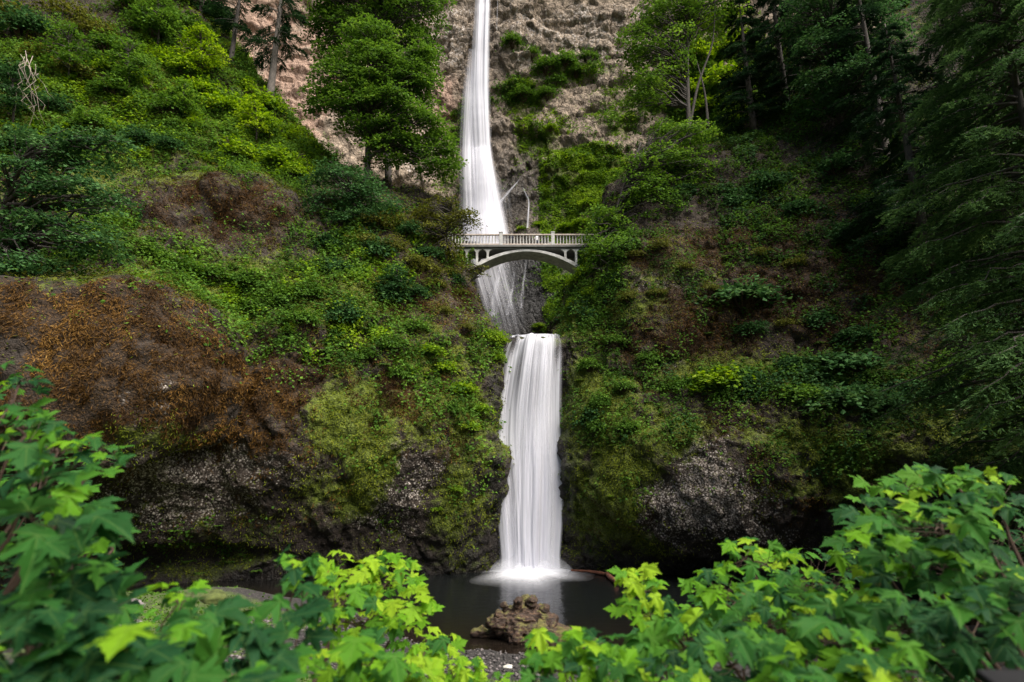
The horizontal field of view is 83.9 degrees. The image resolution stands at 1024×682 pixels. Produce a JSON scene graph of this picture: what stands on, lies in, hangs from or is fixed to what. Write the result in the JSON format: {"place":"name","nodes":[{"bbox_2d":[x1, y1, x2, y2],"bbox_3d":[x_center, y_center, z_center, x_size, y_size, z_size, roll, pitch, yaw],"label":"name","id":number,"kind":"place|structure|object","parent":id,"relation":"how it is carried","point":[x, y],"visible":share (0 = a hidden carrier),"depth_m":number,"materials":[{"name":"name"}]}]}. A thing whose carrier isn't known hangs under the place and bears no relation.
{"place":"outdoors","nodes":[
{"label":"outdoors","id":0,"kind":"place"},
{"bbox_2d":[0,0,511,589],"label":"cliff terrain","id":1,"kind":"structure","parent":0,"point":[180,492],"depth_m":46.07,"materials":[{"name":"green plant"}]},
{"bbox_2d":[0,62,50,123],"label":"broadleaf tree","id":2,"kind":"object","parent":1,"relation":"on","point":[13,90],"visible":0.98,"depth_m":58.77,"materials":[{"name":"green plant"}]},
{"bbox_2d":[0,0,56,41],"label":"leafy shrub","id":3,"kind":"object","parent":1,"relation":"on","point":[31,21],"visible":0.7,"depth_m":66.84,"materials":[{"name":"green plant"}]},
{"bbox_2d":[22,86,83,113],"bbox_3d":[-50.739,-25.440,62.683,6.410,4.149,5.433,-9,-16,34],"label":"leafy shrub","id":4,"kind":"object","parent":1,"relation":"on","point":[55,100],"visible":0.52,"depth_m":61.52,"materials":[{"name":"green plant"}]},
{"bbox_2d":[23,20,99,77],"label":"broadleaf tree","id":5,"kind":"object","parent":1,"relation":"on","point":[66,49],"visible":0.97,"depth_m":65.07,"materials":[{"name":"green plant"}]},
{"bbox_2d":[27,0,101,27],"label":"leafy shrub","id":6,"kind":"object","parent":1,"relation":"on","point":[77,10],"visible":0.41,"depth_m":71.30,"materials":[{"name":"green plant"}]},
{"bbox_2d":[40,53,101,84],"bbox_3d":[-50.164,-30.750,66.118,6.613,3.925,6.623,-8,-16,29],"label":"leafy shrub","id":7,"kind":"object","parent":1,"relation":"on","point":[81,70],"visible":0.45,"depth_m":64.89,"materials":[{"name":"green plant"}]},
{"bbox_2d":[0,120,144,277],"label":"broadleaf tree","id":8,"kind":"object","parent":1,"relation":"on","point":[15,242],"visible":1,"depth_m":41.52,"materials":[{"name":"green plant"}]},
{"bbox_2d":[55,105,118,132],"bbox_3d":[-45.540,-23.645,62.128,5.760,3.808,5.680,-2,-14,9],"label":"leafy shrub","id":9,"kind":"object","parent":1,"relation":"on","point":[89,119],"visible":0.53,"depth_m":60.96,"materials":[{"name":"green plant"}]},
{"bbox_2d":[63,14,120,38],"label":"leafy shrub","id":10,"kind":"object","parent":1,"relation":"on","point":[87,24],"visible":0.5,"depth_m":70.86,"materials":[{"name":"green plant"}]},
{"bbox_2d":[78,27,136,52],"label":"leafy shrub","id":11,"kind":"object","parent":1,"relation":"on","point":[104,39],"visible":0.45,"depth_m":69.93,"materials":[{"name":"green plant"}]},
{"bbox_2d":[86,69,146,96],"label":"leafy shrub","id":12,"kind":"object","parent":1,"relation":"on","point":[113,83],"visible":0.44,"depth_m":65.14,"materials":[{"name":"green plant"}]},
{"bbox_2d":[91,36,162,92],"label":"broadleaf tree","id":13,"kind":"object","parent":1,"relation":"on","point":[129,65],"visible":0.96,"depth_m":66.51,"materials":[{"name":"green plant"}]},
{"bbox_2d":[114,121,161,146],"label":"leafy shrub","id":14,"kind":"object","parent":1,"relation":"on","point":[139,134],"visible":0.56,"depth_m":61.57,"materials":[{"name":"green plant"}]},
{"bbox_2d":[115,3,186,44],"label":"leafy shrub","id":15,"kind":"object","parent":1,"relation":"on","point":[135,11],"visible":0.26,"depth_m":74.09,"materials":[{"name":"green plant"}]},
{"bbox_2d":[125,0,185,45],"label":"broadleaf tree","id":16,"kind":"object","parent":1,"relation":"on","point":[163,7],"visible":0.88,"depth_m":74.46,"materials":[{"name":"green plant"}]},
{"bbox_2d":[137,91,192,115],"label":"leafy shrub","id":17,"kind":"object","parent":1,"relation":"on","point":[165,104],"visible":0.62,"depth_m":65.48,"materials":[{"name":"green plant"}]},
{"bbox_2d":[146,132,195,152],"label":"leafy shrub","id":18,"kind":"object","parent":1,"relation":"on","point":[171,139],"visible":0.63,"depth_m":61.75,"materials":[{"name":"green plant"}]},
{"bbox_2d":[153,249,204,275],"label":"leafy shrub","id":19,"kind":"object","parent":1,"relation":"on","point":[190,263],"visible":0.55,"depth_m":49.22,"materials":[{"name":"green plant"}]},
{"bbox_2d":[160,76,206,117],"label":"broadleaf tree","id":20,"kind":"object","parent":1,"relation":"on","point":[178,92],"visible":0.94,"depth_m":66.71,"materials":[{"name":"green plant"}]},
{"bbox_2d":[159,50,214,79],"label":"leafy shrub","id":21,"kind":"object","parent":1,"relation":"on","point":[176,61],"visible":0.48,"depth_m":72.31,"materials":[{"name":"green plant"}]},
{"bbox_2d":[168,21,231,76],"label":"broadleaf tree","id":22,"kind":"object","parent":1,"relation":"on","point":[198,52],"visible":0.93,"depth_m":74.20,"materials":[{"name":"green plant"}]},
{"bbox_2d":[172,74,227,101],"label":"leafy shrub","id":23,"kind":"object","parent":1,"relation":"on","point":[199,84],"visible":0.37,"depth_m":71.84,"materials":[{"name":"green plant"}]},
{"bbox_2d":[192,89,248,114],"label":"leafy shrub","id":24,"kind":"object","parent":1,"relation":"on","point":[230,102],"visible":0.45,"depth_m":70.83,"materials":[{"name":"green plant"}]},
{"bbox_2d":[209,0,254,67],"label":"conifer tree","id":25,"kind":"object","parent":1,"relation":"on","point":[228,24],"visible":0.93,"depth_m":81.04,"materials":[{"name":"green plant"}]},
{"bbox_2d":[213,134,261,161],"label":"leafy shrub","id":26,"kind":"object","parent":1,"relation":"on","point":[239,145],"visible":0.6,"depth_m":65.50,"materials":[{"name":"green plant"}]},
{"bbox_2d":[0,151,490,567],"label":"dry tufts","id":27,"kind":"object","parent":1,"relation":"on","point":[72,326],"visible":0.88,"depth_m":39.90,"materials":[{"name":"brown plant"}]},
{"bbox_2d":[221,261,271,287],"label":"leafy shrub","id":28,"kind":"object","parent":1,"relation":"on","point":[246,275],"visible":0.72,"depth_m":51.62,"materials":[{"name":"green plant"}]},
{"bbox_2d":[0,0,511,585],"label":"moss tufts","id":29,"kind":"object","parent":1,"relation":"on","point":[338,398],"visible":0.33,"depth_m":47.09,"materials":[{"name":"green plant"}]},
{"bbox_2d":[229,95,282,143],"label":"broadleaf tree","id":30,"kind":"object","parent":1,"relation":"on","point":[255,122],"visible":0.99,"depth_m":69.20,"materials":[{"name":"green plant"}]},
{"bbox_2d":[0,0,513,588],"bbox_3d":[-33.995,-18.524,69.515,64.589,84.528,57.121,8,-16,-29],"label":"undergrowth","id":31,"kind":"object","parent":1,"relation":"on","point":[170,124],"visible":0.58,"depth_m":56.66,"materials":[{"name":"green plant"}]},
{"bbox_2d":[238,85,294,117],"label":"leafy shrub","id":32,"kind":"object","parent":1,"relation":"on","point":[264,98],"visible":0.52,"depth_m":74.02,"materials":[{"name":"green plant"}]},
{"bbox_2d":[236,0,310,96],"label":"conifer tree","id":33,"kind":"object","parent":1,"relation":"on","point":[283,30],"visible":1,"depth_m":79.45,"materials":[{"name":"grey plant"}]},
{"bbox_2d":[252,277,303,305],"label":"leafy shrub","id":34,"kind":"object","parent":1,"relation":"on","point":[281,293],"visible":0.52,"depth_m":51.40,"materials":[{"name":"green plant"}]},
{"bbox_2d":[254,142,310,167],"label":"leafy shrub","id":35,"kind":"object","parent":1,"relation":"on","point":[280,155],"visible":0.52,"depth_m":66.66,"materials":[{"name":"green plant"}]},
{"bbox_2d":[272,157,314,180],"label":"leafy shrub","id":36,"kind":"object","parent":1,"relation":"on","point":[293,166],"visible":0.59,"depth_m":65.69,"materials":[{"name":"green plant"}]},
{"bbox_2d":[276,301,323,327],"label":"leafy shrub","id":37,"kind":"object","parent":1,"relation":"on","point":[299,314],"visible":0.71,"depth_m":49.10,"materials":[{"name":"green plant"}]},
{"bbox_2d":[322,297,369,325],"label":"leafy shrub","id":38,"kind":"object","parent":1,"relation":"on","point":[352,311],"visible":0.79,"depth_m":51.31,"materials":[{"name":"green plant"}]},
{"bbox_2d":[294,153,410,234],"bbox_3d":[-18.103,-15.547,63.546,13.846,10.192,7.646,0,-14,0],"label":"broadleaf tree","id":39,"kind":"object","parent":1,"relation":"on","point":[350,194],"visible":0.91,"depth_m":62.75,"materials":[{"name":"green plant"}]},
{"bbox_2d":[354,235,399,260],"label":"leafy shrub","id":40,"kind":"object","parent":1,"relation":"on","point":[378,247],"visible":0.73,"depth_m":59.06,"materials":[{"name":"green plant"}]},
{"bbox_2d":[300,0,457,183],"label":"broadleaf tree","id":41,"kind":"object","parent":1,"relation":"on","point":[332,13],"visible":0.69,"depth_m":82.48,"materials":[{"name":"green plant"}]},
{"bbox_2d":[294,11,468,187],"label":"broadleaf tree","id":42,"kind":"object","parent":1,"relation":"on","point":[390,78],"visible":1,"depth_m":69.69,"materials":[{"name":"green plant"}]},
{"bbox_2d":[372,278,415,304],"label":"leafy shrub","id":43,"kind":"object","parent":1,"relation":"on","point":[394,294],"visible":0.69,"depth_m":55.07,"materials":[{"name":"green plant"}]},
{"bbox_2d":[372,263,418,295],"bbox_3d":[-11.419,-5.698,55.677,3.686,3.712,4.013,-10,-17,37],"label":"broadleaf tree","id":44,"kind":"object","parent":1,"relation":"on","point":[393,277],"visible":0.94,"depth_m":55.26,"materials":[{"name":"green plant"}]},
{"bbox_2d":[410,188,487,266],"bbox_3d":[-7.303,-12.312,63.168,9.268,8.817,4.721,0,-14,0],"label":"broadleaf tree","id":45,"kind":"object","parent":1,"relation":"on","point":[450,217],"visible":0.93,"depth_m":63.37,"materials":[{"name":"green plant"}]},
{"bbox_2d":[447,232,593,276],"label":"footbridge","id":46,"kind":"object","parent":1,"relation":"on","point":[560,255],"visible":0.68,"depth_m":66.67,"materials":[{"name":"grey concrete"}]},
{"bbox_2d":[2,587,1023,681],"bbox_3d":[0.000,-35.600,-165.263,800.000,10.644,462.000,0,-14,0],"label":"ground","id":47,"kind":"structure","parent":0,"point":[253,597],"depth_m":27.06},
{"bbox_2d":[0,361,138,609],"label":"maple sapling","id":48,"kind":"object","parent":47,"relation":"on","point":[57,543],"visible":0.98,"depth_m":2.57,"materials":[{"name":"green plant"}]},
{"bbox_2d":[0,527,197,681],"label":"maple sapling","id":49,"kind":"object","parent":47,"relation":"on","point":[71,629],"visible":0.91,"depth_m":1.93,"materials":[{"name":"green plant"}]},
{"bbox_2d":[0,372,239,681],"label":"maple sapling","id":50,"kind":"object","parent":47,"relation":"on","point":[39,389],"visible":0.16,"depth_m":5.31,"materials":[{"name":"green plant"}]},
{"bbox_2d":[139,579,210,631],"bbox_3d":[-1.902,2.050,2.927,0.478,1.562,0.578,6,-15,-24],"label":"maple sapling","id":51,"kind":"object","parent":47,"relation":"on","point":[172,595],"visible":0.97,"depth_m":3.04,"materials":[{"name":"green plant"}]},
{"bbox_2d":[147,593,339,681],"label":"maple sapling","id":52,"kind":"object","parent":47,"relation":"on","point":[214,630],"visible":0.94,"depth_m":2.31,"materials":[{"name":"green plant"}]},
{"bbox_2d":[273,544,329,647],"bbox_3d":[-1.280,2.106,3.257,0.372,1.780,0.889,3,-14,-14],"label":"maple sapling","id":53,"kind":"object","parent":47,"relation":"on","point":[297,572],"visible":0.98,"depth_m":3.36,"materials":[{"name":"green plant"}]},
{"bbox_2d":[299,550,467,681],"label":"maple sapling","id":54,"kind":"object","parent":47,"relation":"on","point":[363,594],"visible":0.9,"depth_m":4.82,"materials":[{"name":"green plant"}]},
{"bbox_2d":[298,626,513,681],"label":"maple sapling","id":55,"kind":"object","parent":47,"relation":"on","point":[365,657],"visible":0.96,"depth_m":3.10,"materials":[{"name":"green plant"}]},
{"bbox_2d":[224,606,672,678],"bbox_3d":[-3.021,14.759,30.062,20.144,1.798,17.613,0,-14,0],"label":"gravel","id":56,"kind":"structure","parent":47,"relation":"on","point":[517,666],"depth_m":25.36,"materials":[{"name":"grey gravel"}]},
{"bbox_2d":[0,585,926,681],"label":"bank plants","id":57,"kind":"object","parent":47,"relation":"on","point":[167,612],"visible":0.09,"depth_m":29.51,"materials":[{"name":"green plant"}]},
{"bbox_2d":[469,594,596,648],"bbox_3d":[1.817,14.726,28.976,8.077,3.316,2.587,-4,-14,17],"label":"boulder","id":58,"kind":"object","parent":47,"relation":"on","point":[521,618],"visible":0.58,"depth_m":28.95,"materials":[{"name":"rock"},{"name":"moss"}]},
{"bbox_2d":[518,626,644,681],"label":"maple sapling","id":59,"kind":"object","parent":47,"relation":"on","point":[544,662],"visible":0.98,"depth_m":3.32,"materials":[{"name":"green plant"}]},
{"bbox_2d":[604,563,688,679],"bbox_3d":[1.051,2.623,4.326,0.741,1.879,1.689,0,-14,0],"label":"maple sapling","id":60,"kind":"object","parent":47,"relation":"on","point":[649,604],"visible":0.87,"depth_m":4.26,"materials":[{"name":"green plant"}]},
{"bbox_2d":[607,537,835,681],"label":"maple sapling","id":61,"kind":"object","parent":47,"relation":"on","point":[756,638],"visible":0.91,"depth_m":3.57,"materials":[{"name":"green plant"}]},
{"bbox_2d":[617,502,1023,681],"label":"maple sapling","id":62,"kind":"object","parent":47,"relation":"on","point":[936,670],"visible":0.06,"depth_m":5.93,"materials":[{"name":"green plant"}]},
{"bbox_2d":[748,565,1023,681],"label":"maple sapling","id":63,"kind":"object","parent":47,"relation":"on","point":[867,621],"visible":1,"depth_m":2.76,"materials":[{"name":"green plant"}]},
{"bbox_2d":[819,462,1023,681],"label":"maple sapling","id":64,"kind":"object","parent":47,"relation":"on","point":[954,554],"visible":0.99,"depth_m":3.68,"materials":[{"name":"green plant"}]},
{"bbox_2d":[856,0,1023,639],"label":"conifer tree","id":65,"kind":"object","parent":47,"relation":"on","point":[1005,35],"visible":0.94,"depth_m":30.74,"materials":[{"name":"green plant"}]},
{"bbox_2d":[975,669,1023,681],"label":"sign board","id":66,"kind":"object","parent":47,"relation":"on","point":[999,675],"visible":1,"depth_m":1.81,"materials":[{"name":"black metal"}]},
{"bbox_2d":[502,336,570,401],"bbox_3d":[1.601,14.296,78.826,9.626,29.288,48.061,0,-14,0],"label":"stream bed","id":67,"kind":"object","parent":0,"point":[561,345],"visible":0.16,"depth_m":57.70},
{"bbox_2d":[205,0,902,337],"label":"cliff terrain","id":68,"kind":"structure","parent":0,"point":[548,27],"depth_m":119.73,"materials":[{"name":"brown stone"}]},
{"bbox_2d":[463,0,528,312],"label":"waterfall","id":69,"kind":"structure","parent":68,"relation":"on","point":[481,192],"depth_m":115.28,"materials":[{"name":"white liquid"}]},
{"bbox_2d":[292,21,781,333],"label":"moss tufts","id":70,"kind":"object","parent":68,"relation":"on","point":[600,170],"visible":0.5,"depth_m":111.69,"materials":[{"name":"green plant"}]},
{"bbox_2d":[528,53,565,76],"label":"leafy shrub","id":71,"kind":"object","parent":68,"relation":"on","point":[545,62],"visible":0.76,"depth_m":122.22,"materials":[{"name":"green plant"}]},
{"bbox_2d":[299,10,795,333],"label":"undergrowth","id":72,"kind":"object","parent":68,"relation":"on","point":[701,64],"visible":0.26,"depth_m":113.14,"materials":[{"name":"green plant"}]},
{"bbox_2d":[671,38,720,68],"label":"leafy shrub","id":73,"kind":"object","parent":68,"relation":"on","point":[701,50],"visible":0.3,"depth_m":113.51,"materials":[{"name":"green plant"}]},
{"bbox_2d":[691,59,743,93],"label":"leafy shrub","id":74,"kind":"object","parent":68,"relation":"on","point":[716,75],"visible":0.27,"depth_m":108.90,"materials":[{"name":"green plant"}]},
{"bbox_2d":[126,570,1020,653],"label":"pool water","id":75,"kind":"structure","parent":0,"point":[469,602],"depth_m":39.77,"materials":[{"name":"black liquid"}]},
{"bbox_2d":[498,333,566,578],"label":"waterfall","id":76,"kind":"structure","parent":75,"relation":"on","point":[530,524],"depth_m":52.79,"materials":[{"name":"white liquid"}]},
{"bbox_2d":[547,0,1023,595],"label":"cliff terrain","id":77,"kind":"structure","parent":0,"point":[717,512],"depth_m":49.38,"materials":[{"name":"green plant"}]},
{"bbox_2d":[577,230,654,292],"bbox_3d":[11.017,-8.195,60.501,8.144,7.408,6.413,0,-14,0],"label":"broadleaf tree","id":78,"kind":"object","parent":77,"relation":"on","point":[611,250],"visible":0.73,"depth_m":60.15,"materials":[{"name":"green plant"}]},
{"bbox_2d":[576,115,725,260],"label":"broadleaf tree","id":79,"kind":"object","parent":77,"relation":"on","point":[651,171],"visible":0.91,"depth_m":66.38,"materials":[{"name":"green plant"}]},
{"bbox_2d":[609,0,752,144],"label":"broadleaf tree","id":80,"kind":"object","parent":77,"relation":"on","point":[680,59],"visible":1,"depth_m":74.19,"materials":[{"name":"green plant"}]},
{"bbox_2d":[684,360,757,389],"bbox_3d":[18.626,3.572,50.570,7.687,2.993,7.203,11,-18,-39],"label":"spreading shrub","id":81,"kind":"object","parent":77,"relation":"on","point":[728,374],"visible":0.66,"depth_m":48.54,"materials":[{"name":"green plant"}]},
{"bbox_2d":[711,184,758,206],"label":"leafy shrub","id":82,"kind":"object","parent":77,"relation":"on","point":[734,198],"visible":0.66,"depth_m":63.06,"materials":[{"name":"green plant"}]},
{"bbox_2d":[692,273,792,311],"bbox_3d":[22.128,-4.173,54.977,10.223,3.385,9.408,1,-14,-5],"label":"spreading shrub","id":83,"kind":"object","parent":77,"relation":"on","point":[740,290],"visible":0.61,"depth_m":53.39,"materials":[{"name":"green plant"}]},
{"bbox_2d":[710,0,798,137],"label":"conifer tree","id":84,"kind":"object","parent":77,"relation":"on","point":[740,77],"visible":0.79,"depth_m":73.88,"materials":[{"name":"green plant"}]},
{"bbox_2d":[743,167,790,193],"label":"leafy shrub","id":85,"kind":"object","parent":77,"relation":"on","point":[773,178],"visible":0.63,"depth_m":62.87,"materials":[{"name":"green plant"}]},
{"bbox_2d":[543,1,1023,577],"bbox_3d":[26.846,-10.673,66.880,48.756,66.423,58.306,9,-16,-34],"label":"undergrowth","id":86,"kind":"object","parent":77,"relation":"on","point":[723,392],"visible":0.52,"depth_m":53.62,"materials":[{"name":"green plant"}]},
{"bbox_2d":[741,0,825,125],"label":"conifer tree","id":87,"kind":"object","parent":77,"relation":"on","point":[785,77],"visible":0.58,"depth_m":72.57,"materials":[{"name":"green plant"}]},
{"bbox_2d":[548,2,1022,574],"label":"moss tufts","id":88,"kind":"object","parent":77,"relation":"on","point":[710,424],"visible":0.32,"depth_m":47.43,"materials":[{"name":"green plant"}]},
{"bbox_2d":[563,183,1017,542],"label":"dry tufts","id":89,"kind":"object","parent":77,"relation":"on","point":[717,335],"visible":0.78,"depth_m":53.55,"materials":[{"name":"brown plant"}]},
{"bbox_2d":[774,383,829,401],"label":"spreading shrub","id":90,"kind":"object","parent":77,"relation":"on","point":[802,391],"visible":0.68,"depth_m":45.90,"materials":[{"name":"green plant"}]},
{"bbox_2d":[775,196,830,217],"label":"leafy shrub","id":91,"kind":"object","parent":77,"relation":"on","point":[795,204],"visible":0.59,"depth_m":59.10,"materials":[{"name":"green plant"}]},
{"bbox_2d":[798,306,842,333],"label":"leafy shrub","id":92,"kind":"object","parent":77,"relation":"on","point":[811,321],"visible":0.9,"depth_m":50.45,"materials":[{"name":"green plant"}]},
{"bbox_2d":[812,147,863,177],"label":"leafy shrub","id":93,"kind":"object","parent":77,"relation":"on","point":[833,160],"visible":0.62,"depth_m":60.47,"materials":[{"name":"green plant"}]},
{"bbox_2d":[791,381,899,413],"bbox_3d":[26.052,4.710,44.402,8.814,2.919,8.112,-12,-18,40],"label":"spreading shrub","id":94,"kind":"object","parent":77,"relation":"on","point":[848,396],"visible":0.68,"depth_m":43.05,"materials":[{"name":"green plant"}]},
{"bbox_2d":[794,347,904,374],"bbox_3d":[28.198,2.136,48.407,7.999,2.878,8.691,8,-16,-30],"label":"spreading shrub","id":95,"kind":"object","parent":77,"relation":"on","point":[852,360],"visible":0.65,"depth_m":46.60,"materials":[{"name":"green plant"}]},
{"bbox_2d":[775,0,925,135],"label":"broadleaf tree","id":96,"kind":"object","parent":77,"relation":"on","point":[824,26],"visible":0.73,"depth_m":65.01,"materials":[{"name":"green plant"}]},
{"bbox_2d":[827,321,885,348],"bbox_3d":[29.647,-0.213,49.329,4.127,3.151,4.869,1,-14,-5],"label":"leafy shrub","id":97,"kind":"object","parent":77,"relation":"on","point":[859,333],"visible":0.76,"depth_m":48.36,"materials":[{"name":"green plant"}]},
{"bbox_2d":[814,0,925,171],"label":"conifer tree","id":98,"kind":"object","parent":77,"relation":"on","point":[852,30],"visible":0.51,"depth_m":61.93,"materials":[{"name":"green plant"}]},
{"bbox_2d":[830,19,1003,268],"bbox_3d":[35.204,-18.384,51.707,12.205,25.105,13.822,5,-14,-20],"label":"conifer tree","id":99,"kind":"object","parent":77,"relation":"on","point":[907,153],"visible":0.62,"depth_m":52.09,"materials":[{"name":"green plant"}]},
{"bbox_2d":[902,0,1023,236],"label":"conifer tree","id":100,"kind":"object","parent":77,"relation":"on","point":[925,56],"visible":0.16,"depth_m":50.19,"materials":[{"name":"green plant"}]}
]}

